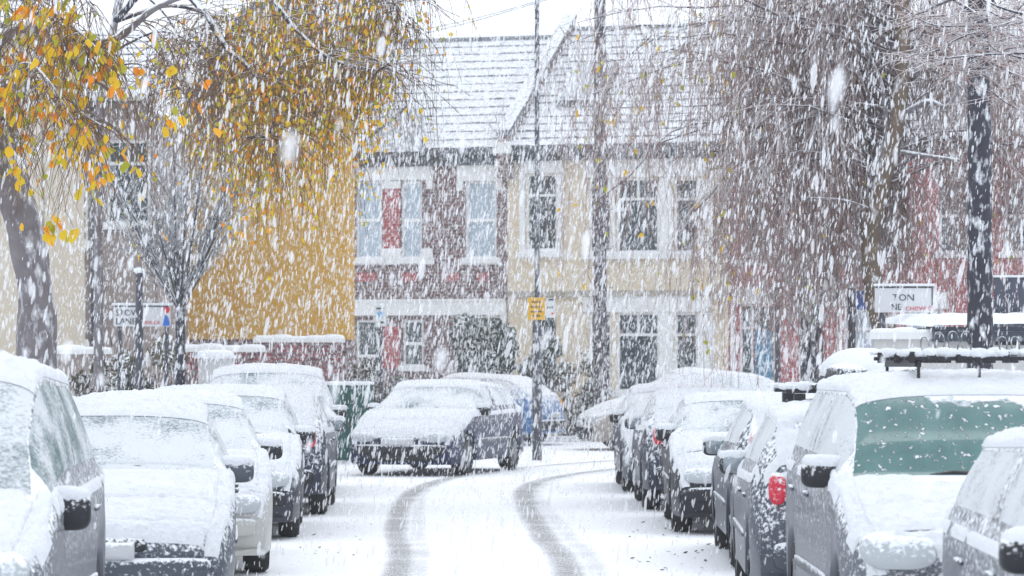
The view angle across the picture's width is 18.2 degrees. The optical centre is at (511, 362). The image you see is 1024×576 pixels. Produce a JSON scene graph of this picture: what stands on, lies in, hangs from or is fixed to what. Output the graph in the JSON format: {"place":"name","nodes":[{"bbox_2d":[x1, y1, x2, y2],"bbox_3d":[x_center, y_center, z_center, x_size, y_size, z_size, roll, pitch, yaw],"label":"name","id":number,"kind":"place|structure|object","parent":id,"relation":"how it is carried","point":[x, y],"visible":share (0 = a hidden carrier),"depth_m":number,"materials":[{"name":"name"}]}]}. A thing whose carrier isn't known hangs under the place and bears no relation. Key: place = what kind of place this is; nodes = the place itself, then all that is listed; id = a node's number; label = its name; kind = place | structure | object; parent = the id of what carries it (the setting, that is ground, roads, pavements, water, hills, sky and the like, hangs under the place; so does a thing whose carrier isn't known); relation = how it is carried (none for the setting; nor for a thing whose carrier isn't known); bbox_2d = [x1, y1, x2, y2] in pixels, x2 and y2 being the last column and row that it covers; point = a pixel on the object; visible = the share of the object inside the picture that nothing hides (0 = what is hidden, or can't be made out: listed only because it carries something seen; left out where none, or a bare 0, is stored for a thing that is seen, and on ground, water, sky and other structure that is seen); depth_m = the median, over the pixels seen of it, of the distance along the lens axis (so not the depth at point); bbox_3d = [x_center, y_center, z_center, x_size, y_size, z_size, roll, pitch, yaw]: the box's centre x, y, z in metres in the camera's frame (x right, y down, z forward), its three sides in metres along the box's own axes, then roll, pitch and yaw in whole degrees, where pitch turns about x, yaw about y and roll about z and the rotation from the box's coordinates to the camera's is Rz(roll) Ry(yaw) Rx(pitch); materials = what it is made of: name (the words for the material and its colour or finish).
{"place":"outdoors","nodes":[
{"label":"outdoors","id":0,"kind":"place"},
{"bbox_2d":[234,442,734,575],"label":"road","id":1,"kind":"structure","parent":0,"point":[476,524],"depth_m":32.80,"materials":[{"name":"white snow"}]},
{"bbox_2d":[0,350,105,575],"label":"people carrier","id":2,"kind":"object","parent":1,"relation":"on","point":[52,505],"visible":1,"depth_m":15.90,"materials":[{"name":"silver metal"}]},
{"bbox_2d":[29,383,74,491],"bbox_3d":[-2.347,0.370,16.284,0.131,0.530,1.370,0,0,-3],"label":"side window","id":3,"kind":"structure","parent":2,"relation":"in","point":[50,451],"depth_m":16.15,"materials":[{"name":"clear glass"}]},
{"bbox_2d":[52,385,94,463],"bbox_3d":[-2.423,0.336,17.711,0.132,0.441,1.329,0,0,-3],"label":"side window","id":4,"kind":"structure","parent":2,"relation":"in","point":[81,445],"depth_m":17.58,"materials":[{"name":"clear glass"}]},
{"bbox_2d":[72,395,254,575],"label":"parked car","id":5,"kind":"object","parent":1,"relation":"on","point":[175,473],"visible":0.66,"depth_m":20.75,"materials":[{"name":"silver metal"}]},
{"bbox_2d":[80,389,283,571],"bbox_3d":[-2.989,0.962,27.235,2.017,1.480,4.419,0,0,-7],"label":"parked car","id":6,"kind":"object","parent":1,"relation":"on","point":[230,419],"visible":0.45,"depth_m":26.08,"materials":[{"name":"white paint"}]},
{"bbox_2d":[154,383,314,536],"bbox_3d":[-2.972,0.954,32.348,1.970,1.495,4.019,0,0,-3],"label":"parked car","id":7,"kind":"object","parent":1,"relation":"on","point":[269,411],"visible":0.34,"depth_m":31.64,"materials":[{"name":"grey paint"}]},
{"bbox_2d":[209,362,346,455],"bbox_3d":[-3.211,0.849,42.197,2.078,1.706,4.520,0,0,-3],"label":"people carrier","id":8,"kind":"object","parent":1,"relation":"on","point":[287,375],"visible":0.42,"depth_m":41.62,"materials":[{"name":"silver metal"}]},
{"bbox_2d":[323,376,332,411],"bbox_3d":[-2.407,0.404,41.834,0.131,0.469,1.370,0,0,-3],"label":"side window","id":9,"kind":"structure","parent":8,"relation":"in","point":[327,397],"depth_m":41.57,"materials":[{"name":"grey glass"}]},
{"bbox_2d":[272,386,344,513],"bbox_3d":[-2.936,0.984,37.150,1.971,1.436,4.019,0,0,-1],"label":"parked car","id":10,"kind":"object","parent":1,"relation":"on","point":[320,466],"visible":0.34,"depth_m":35.73,"materials":[{"name":"blue paint"}]},
{"bbox_2d":[350,353,384,402],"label":"garden bush","id":11,"kind":"object","parent":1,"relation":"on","point":[365,371],"visible":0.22,"depth_m":65.50,"materials":[{"name":"green plant"}]},
{"bbox_2d":[350,379,523,474],"bbox_3d":[-1.127,0.976,49.713,1.991,1.452,4.119,0,0,17],"label":"parked car","id":12,"kind":"object","parent":1,"relation":"on","point":[459,426],"visible":1,"depth_m":48.62,"materials":[{"name":"blue paint"}]},
{"bbox_2d":[387,460,613,575],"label":"road tyre track","id":13,"kind":"structure","parent":1,"relation":"on","point":[400,552],"depth_m":32.73,"materials":[{"name":"grey snow"}]},
{"bbox_2d":[441,372,566,443],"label":"parked car","id":14,"kind":"object","parent":1,"relation":"on","point":[518,388],"visible":0.37,"depth_m":65.77,"materials":[{"name":"blue paint"}]},
{"bbox_2d":[532,0,541,459],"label":"lamp column","id":15,"kind":"structure","parent":1,"relation":"on","point":[536,389],"depth_m":55.76,"materials":[{"name":"grey metal"}]},
{"bbox_2d":[528,298,544,319],"bbox_3d":[0.428,-0.939,55.721,0.298,0.391,0.019,0,0,0],"label":"yellow notice","id":16,"kind":"object","parent":15,"relation":"attached to","point":[536,308],"visible":1,"depth_m":55.72,"materials":[{"name":"paint"}]},
{"bbox_2d":[546,298,554,317],"bbox_3d":[0.665,-0.953,55.720,0.158,0.344,0.020,0,0,0],"label":"parking notice","id":17,"kind":"object","parent":15,"relation":"attached to","point":[550,307],"visible":1,"depth_m":55.72,"materials":[{"name":"white paint"}]},
{"bbox_2d":[517,469,611,575],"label":"road tyre track","id":18,"kind":"structure","parent":1,"relation":"on","point":[527,518],"depth_m":32.83,"materials":[{"name":"grey snow"}]},
{"bbox_2d":[609,381,730,491],"bbox_3d":[2.300,0.978,43.500,1.990,1.448,4.319,0,0,0],"label":"parked car","id":19,"kind":"object","parent":1,"relation":"on","point":[637,398],"visible":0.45,"depth_m":42.89,"materials":[{"name":"blue paint"}]},
{"bbox_2d":[576,367,774,447],"bbox_3d":[3.512,0.889,62.804,4.520,1.626,2.035,0,0,-8],"label":"people carrier","id":20,"kind":"object","parent":1,"relation":"on","point":[594,424],"visible":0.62,"depth_m":62.13,"materials":[{"name":"white metal"}]},
{"bbox_2d":[673,374,704,382],"bbox_3d":[3.183,0.434,61.983,1.120,0.425,0.128,0,0,-8],"label":"side window","id":21,"kind":"structure","parent":20,"relation":"in","point":[700,377],"depth_m":62.06,"materials":[{"name":"glass"}]},
{"bbox_2d":[708,375,769,390],"bbox_3d":[4.411,0.409,62.156,1.200,0.346,0.127,0,0,-8],"label":"side window","id":22,"kind":"structure","parent":20,"relation":"in","point":[745,383],"depth_m":62.17,"materials":[{"name":"glass"}]},
{"bbox_2d":[625,387,758,508],"bbox_3d":[2.350,0.996,38.350,1.971,1.413,4.019,0,0,0],"label":"parked car","id":23,"kind":"object","parent":1,"relation":"on","point":[662,405],"visible":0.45,"depth_m":36.98,"materials":[{"name":"blue paint"}]},
{"bbox_2d":[655,390,781,531],"bbox_3d":[2.486,0.995,33.450,2.010,1.414,4.219,0,0,1],"label":"parked car","id":24,"kind":"object","parent":1,"relation":"on","point":[693,421],"visible":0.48,"depth_m":32.39,"materials":[{"name":"black paint"}]},
{"bbox_2d":[703,392,815,566],"bbox_3d":[2.683,0.974,27.950,1.990,1.456,4.419,0,0,1],"label":"parked car","id":25,"kind":"object","parent":1,"relation":"on","point":[746,423],"visible":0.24,"depth_m":27.08,"materials":[{"name":"blue paint"}]},
{"bbox_2d":[719,398,812,575],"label":"parked car","id":26,"kind":"object","parent":1,"relation":"on","point":[758,469],"visible":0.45,"depth_m":21.29,"materials":[{"name":"silver metal"}]},
{"bbox_2d":[767,381,816,402],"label":"roof bars","id":27,"kind":"object","parent":26,"relation":"on","point":[791,391],"visible":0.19,"depth_m":22.57,"materials":[{"name":"black plastic"}]},
{"bbox_2d":[774,283,780,382],"bbox_3d":[3.984,0.252,48.000,0.114,2.895,0.114,0,0,0],"label":"sign post","id":28,"kind":"object","parent":1,"relation":"on","point":[777,364],"visible":0.35,"depth_m":47.96,"materials":[{"name":"grey metal"}]},
{"bbox_2d":[721,181,887,382],"bbox_3d":[4.481,-0.573,50.123,2.710,4.552,2.034,0,0,35],"label":"forked sapling","id":29,"kind":"object","parent":1,"relation":"on","point":[809,363],"visible":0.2,"depth_m":49.93,"materials":[{"name":"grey plant"}]},
{"bbox_2d":[817,348,916,382],"bbox_3d":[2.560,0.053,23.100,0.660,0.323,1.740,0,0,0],"label":"parked car","id":30,"kind":"object","parent":1,"relation":"on","point":[853,360],"visible":0.38,"depth_m":22.50,"materials":[{"name":"white metal"}]},
{"bbox_2d":[786,368,1023,575],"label":"parked van","id":31,"kind":"object","parent":1,"relation":"on","point":[879,463],"visible":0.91,"depth_m":17.51,"materials":[{"name":"silver metal"}]},
{"bbox_2d":[869,331,1023,377],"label":"ladder rack","id":32,"kind":"object","parent":31,"relation":"on","point":[910,357],"visible":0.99,"depth_m":17.93,"materials":[{"name":"black metal"}]},
{"bbox_2d":[942,427,1023,575],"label":"parked car","id":33,"kind":"object","parent":1,"relation":"on","point":[983,526],"visible":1,"depth_m":14.13,"materials":[{"name":"silver metal"}]},
{"bbox_2d":[0,0,1023,343],"label":"sky","id":34,"kind":"structure","parent":0,"point":[521,21],"materials":[{"name":"white"}]},
{"bbox_2d":[524,432,589,441],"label":"pavement","id":35,"kind":"structure","parent":0,"point":[553,437],"depth_m":68.50,"materials":[{"name":"white snow"}]},
{"bbox_2d":[375,375,408,399],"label":"evergreen bush","id":36,"kind":"object","parent":35,"relation":"on","point":[389,390],"visible":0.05,"depth_m":69.77,"materials":[{"name":"green plant"}]},
{"bbox_2d":[446,312,520,374],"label":"evergreen bush","id":37,"kind":"object","parent":35,"relation":"on","point":[481,347],"visible":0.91,"depth_m":70.49,"materials":[{"name":"green plant"}]},
{"bbox_2d":[508,333,562,393],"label":"evergreen bush","id":38,"kind":"object","parent":35,"relation":"on","point":[551,347],"visible":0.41,"depth_m":69.89,"materials":[{"name":"green plant"}]},
{"bbox_2d":[550,349,613,435],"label":"garden bush","id":39,"kind":"object","parent":35,"relation":"on","point":[584,400],"visible":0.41,"depth_m":69.80,"materials":[{"name":"green plant"}]},
{"bbox_2d":[587,0,612,405],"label":"telegraph pole","id":40,"kind":"object","parent":35,"relation":"on","point":[600,319],"visible":0.69,"depth_m":68.79,"materials":[{"name":"grey wood"}]},
{"bbox_2d":[157,0,420,20],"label":"telephone wire","id":41,"kind":"object","parent":40,"relation":"attached to","point":[318,10],"visible":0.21,"depth_m":70.76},
{"bbox_2d":[345,0,545,49],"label":"telephone wire","id":42,"kind":"object","parent":40,"relation":"attached to","point":[479,19],"visible":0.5,"depth_m":72.28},
{"bbox_2d":[392,0,539,34],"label":"telephone wire","id":43,"kind":"object","parent":40,"relation":"attached to","point":[478,17],"visible":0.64,"depth_m":73.53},
{"bbox_2d":[616,0,671,63],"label":"telephone wire","id":44,"kind":"object","parent":40,"relation":"attached to","point":[639,29],"visible":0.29,"depth_m":72.24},
{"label":"right pavement","id":45,"kind":"structure","parent":0,"visible":0},
{"bbox_2d":[481,0,1023,408],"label":"birch tree","id":46,"kind":"object","parent":45,"relation":"on","point":[829,129],"visible":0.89,"depth_m":41.07,"materials":[{"name":"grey plant"}]},
{"bbox_2d":[848,283,866,348],"bbox_3d":[4.526,0.325,42.000,0.271,2.750,0.137,0,0,0],"label":"sign post","id":47,"kind":"object","parent":45,"relation":"on","point":[851,323],"visible":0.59,"depth_m":41.95,"materials":[{"name":"grey metal"}]},
{"bbox_2d":[873,284,934,327],"bbox_3d":[4.417,0.406,36.013,0.695,2.588,0.105,0,0,0],"label":"street name sign","id":48,"kind":"object","parent":45,"relation":"on","point":[903,298],"visible":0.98,"depth_m":35.98,"materials":[{"name":"white metal"}]},
{"bbox_2d":[868,0,1023,368],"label":"street tree","id":49,"kind":"object","parent":45,"relation":"on","point":[977,33],"visible":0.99,"depth_m":28.89,"materials":[{"name":"grey plant"}]},
{"bbox_2d":[993,275,1023,326],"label":"fence","id":50,"kind":"object","parent":45,"relation":"on","point":[1014,293],"visible":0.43,"depth_m":40.00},
{"label":"ground","id":51,"kind":"structure","parent":0,"visible":0},
{"bbox_2d":[0,0,83,355],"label":"cream house","id":52,"kind":"structure","parent":51,"relation":"on","point":[66,260],"depth_m":51.64,"materials":[{"name":"white paint"}]},
{"bbox_2d":[0,80,25,164],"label":"window","id":53,"kind":"structure","parent":52,"relation":"in","point":[7,80],"depth_m":50.10,"materials":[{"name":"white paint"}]},
{"bbox_2d":[57,345,111,396],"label":"garden wall","id":54,"kind":"structure","parent":51,"relation":"on","point":[73,358],"depth_m":49.00,"materials":[{"name":"white paint"}]},
{"bbox_2d":[69,358,110,396],"bbox_3d":[-6.240,0.675,47.473,1.244,1.532,1.273,0,0,0],"label":"garden hedge","id":55,"kind":"object","parent":51,"relation":"on","point":[79,381],"visible":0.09,"depth_m":47.30,"materials":[{"name":"green plant"}]},
{"bbox_2d":[60,29,187,387],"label":"rendered house","id":56,"kind":"structure","parent":51,"relation":"on","point":[119,279],"depth_m":58.00,"materials":[{"name":"white paint"}]},
{"bbox_2d":[84,277,89,346],"bbox_3d":[-8.023,-0.917,58.010,0.740,1.260,0.220,0,0,0],"label":"window","id":57,"kind":"structure","parent":56,"relation":"in","point":[86,341],"depth_m":58.06,"materials":[{"name":"white paint"}]},
{"bbox_2d":[84,176,91,247],"bbox_3d":[-7.999,-2.729,58.010,0.788,1.308,0.220,0,0,0],"label":"window","id":58,"kind":"structure","parent":56,"relation":"in","point":[87,244],"depth_m":58.06,"materials":[{"name":"white paint"}]},
{"bbox_2d":[103,140,154,229],"bbox_3d":[-6.950,-3.227,58.010,0.953,1.627,0.220,0,0,0],"label":"window","id":59,"kind":"structure","parent":56,"relation":"in","point":[142,187],"depth_m":58.10,"materials":[{"name":"grey glass"}]},
{"bbox_2d":[104,332,197,391],"bbox_3d":[-5.354,0.492,47.017,1.454,1.866,1.439,0,0,0],"label":"garden hedge","id":60,"kind":"object","parent":51,"relation":"on","point":[128,370],"visible":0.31,"depth_m":46.61,"materials":[{"name":"green plant"}]},
{"bbox_2d":[194,350,235,384],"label":"gate pier","id":61,"kind":"structure","parent":51,"relation":"on","point":[209,361],"depth_m":47.76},
{"bbox_2d":[185,343,265,384],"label":"garden wall","id":62,"kind":"structure","parent":51,"relation":"on","point":[248,353],"depth_m":53.00,"materials":[{"name":"brick"}]},
{"bbox_2d":[181,2,354,380],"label":"corner house","id":63,"kind":"structure","parent":51,"relation":"on","point":[307,289],"depth_m":64.00,"materials":[{"name":"paint"}]},
{"bbox_2d":[253,334,344,381],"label":"garden wall","id":64,"kind":"structure","parent":51,"relation":"on","point":[323,353],"depth_m":57.00,"materials":[{"name":"brick"}]},
{"bbox_2d":[326,381,374,462],"bbox_3d":[-2.772,1.008,54.220,0.888,1.384,0.540,0,0,0],"label":"street cabinet","id":65,"kind":"object","parent":51,"relation":"on","point":[355,398],"visible":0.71,"depth_m":53.98,"materials":[{"name":"green paint"}]},
{"bbox_2d":[375,304,385,403],"bbox_3d":[-2.460,0.296,59.984,0.210,2.808,0.124,0,0,0],"label":"sign post","id":66,"kind":"object","parent":51,"relation":"on","point":[380,315],"visible":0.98,"depth_m":59.97,"materials":[{"name":"grey metal"}]},
{"bbox_2d":[335,0,608,388],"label":"terrace house","id":67,"kind":"structure","parent":51,"relation":"on","point":[424,273],"depth_m":74.77,"materials":[{"name":"brick"}]},
{"bbox_2d":[357,320,378,387],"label":"window","id":68,"kind":"structure","parent":67,"relation":"in","point":[367,332],"depth_m":75.14,"materials":[{"name":"grey glass"}]},
{"bbox_2d":[355,181,383,262],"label":"window","id":69,"kind":"structure","parent":67,"relation":"in","point":[369,249],"depth_m":75.12,"materials":[{"name":"grey glass"}]},
{"bbox_2d":[396,181,423,262],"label":"window","id":70,"kind":"structure","parent":67,"relation":"in","point":[411,190],"depth_m":74.81,"materials":[{"name":"grey glass"}]},
{"bbox_2d":[398,320,426,370],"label":"window","id":71,"kind":"structure","parent":67,"relation":"in","point":[413,329],"depth_m":74.79,"materials":[{"name":"grey glass"}]},
{"bbox_2d":[454,316,499,372],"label":"window","id":72,"kind":"structure","parent":67,"relation":"in","point":[479,318],"depth_m":74.46,"materials":[{"name":"white paint"}]},
{"bbox_2d":[460,181,498,262],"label":"window","id":73,"kind":"structure","parent":67,"relation":"in","point":[481,196],"depth_m":74.31,"materials":[{"name":"grey glass"}]},
{"bbox_2d":[495,14,768,430],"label":"terrace house","id":74,"kind":"structure","parent":51,"relation":"on","point":[641,355],"depth_m":73.51,"materials":[{"name":"white paint"}]},
{"bbox_2d":[521,173,559,251],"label":"window","id":75,"kind":"structure","parent":74,"relation":"in","point":[546,245],"depth_m":73.88,"materials":[{"name":"grey glass"}]},
{"bbox_2d":[540,315,555,366],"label":"door","id":76,"kind":"structure","parent":74,"relation":"in","point":[549,324],"depth_m":73.83,"materials":[{"name":"white"}]},
{"bbox_2d":[584,178,612,253],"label":"window","id":77,"kind":"structure","parent":74,"relation":"in","point":[608,241],"depth_m":73.45,"materials":[{"name":"white paint"}]},
{"bbox_2d":[590,312,614,391],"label":"window","id":78,"kind":"structure","parent":74,"relation":"in","point":[608,313],"depth_m":73.43,"materials":[{"name":"white paint"}]},
{"bbox_2d":[612,312,658,395],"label":"window","id":79,"kind":"structure","parent":74,"relation":"in","point":[637,350],"depth_m":73.22,"materials":[{"name":"grey glass"}]},
{"bbox_2d":[613,178,659,252],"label":"window","id":80,"kind":"structure","parent":74,"relation":"in","point":[628,247],"depth_m":73.22,"materials":[{"name":"grey glass"}]},
{"bbox_2d":[672,178,699,252],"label":"window","id":81,"kind":"structure","parent":74,"relation":"in","point":[693,187],"depth_m":72.90,"materials":[{"name":"grey glass"}]},
{"bbox_2d":[675,312,697,368],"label":"window","id":82,"kind":"structure","parent":74,"relation":"in","point":[693,361],"depth_m":72.90,"materials":[{"name":"glass"}]},
{"bbox_2d":[727,15,1023,382],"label":"terrace house","id":83,"kind":"structure","parent":51,"relation":"on","point":[767,364],"depth_m":71.72,"materials":[{"name":"red brick"}]},
{"bbox_2d":[740,304,752,372],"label":"window","id":84,"kind":"structure","parent":83,"relation":"in","point":[746,349],"depth_m":72.49,"materials":[{"name":"black glass"}]},
{"bbox_2d":[745,180,776,257],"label":"window","id":85,"kind":"structure","parent":83,"relation":"in","point":[772,180],"depth_m":72.36,"materials":[{"name":"white paint"}]},
{"bbox_2d":[754,307,772,379],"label":"door","id":86,"kind":"structure","parent":83,"relation":"in","point":[766,365],"depth_m":72.35,"materials":[{"name":"blue paint"}]},
{"bbox_2d":[805,307,823,354],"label":"window","id":87,"kind":"structure","parent":83,"relation":"in","point":[813,324],"depth_m":72.03,"materials":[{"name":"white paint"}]},
{"bbox_2d":[844,307,871,349],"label":"window","id":88,"kind":"structure","parent":83,"relation":"in","point":[866,320],"depth_m":71.73,"materials":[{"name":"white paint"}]},
{"bbox_2d":[850,179,900,257],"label":"window","id":89,"kind":"structure","parent":83,"relation":"in","point":[855,179],"depth_m":71.54,"materials":[{"name":"white paint"}]},
{"bbox_2d":[907,309,943,327],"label":"window","id":90,"kind":"structure","parent":83,"relation":"in","point":[941,311],"depth_m":71.22,"materials":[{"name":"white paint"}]},
{"bbox_2d":[934,178,967,257],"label":"window","id":91,"kind":"structure","parent":83,"relation":"in","point":[941,224],"depth_m":71.12,"materials":[{"name":"grey glass"}]},
{"bbox_2d":[998,178,1023,257],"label":"window","id":92,"kind":"structure","parent":83,"relation":"in","point":[1015,227],"depth_m":70.69,"materials":[{"name":"white paint"}]},
{"bbox_2d":[866,327,937,369],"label":"garden wall","id":93,"kind":"structure","parent":51,"relation":"on","point":[900,338],"depth_m":33.00,"materials":[{"name":"white paint"}]},
{"bbox_2d":[877,312,1023,370],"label":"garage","id":94,"kind":"structure","parent":51,"relation":"on","point":[933,319],"depth_m":33.00,"materials":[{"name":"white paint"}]},
{"bbox_2d":[995,341,1023,344],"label":"window","id":95,"kind":"structure","parent":94,"relation":"in","point":[996,342],"depth_m":32.97,"materials":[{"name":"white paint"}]},
{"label":"left pavement","id":96,"kind":"structure","parent":0,"visible":0},
{"bbox_2d":[0,0,227,368],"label":"leaning tree","id":97,"kind":"object","parent":96,"relation":"on","point":[36,327],"visible":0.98,"depth_m":22.88,"materials":[{"name":"yellow plant"}]},
{"bbox_2d":[134,267,144,389],"bbox_3d":[-4.951,0.217,42.500,0.150,2.965,0.147,0,0,0],"label":"short post","id":98,"kind":"object","parent":96,"relation":"on","point":[138,271],"visible":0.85,"depth_m":42.46,"materials":[{"name":"metal"}]},
{"bbox_2d":[112,303,171,390],"bbox_3d":[-5.086,0.439,44.015,0.825,2.521,0.090,0,0,0],"label":"street name sign","id":99,"kind":"object","parent":96,"relation":"on","point":[156,314],"visible":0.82,"depth_m":43.98,"materials":[{"name":"white metal"}]},
{"bbox_2d":[70,85,300,384],"bbox_3d":[-4.290,-1.008,42.902,2.833,5.417,2.284,0,0,-29],"label":"bare tree","id":100,"kind":"object","parent":96,"relation":"on","point":[182,290],"visible":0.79,"depth_m":42.88,"materials":[{"name":"grey plant"}]},
{"bbox_2d":[74,0,482,392],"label":"yellow birch","id":101,"kind":"object","parent":96,"relation":"on","point":[249,93],"visible":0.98,"depth_m":35.97,"materials":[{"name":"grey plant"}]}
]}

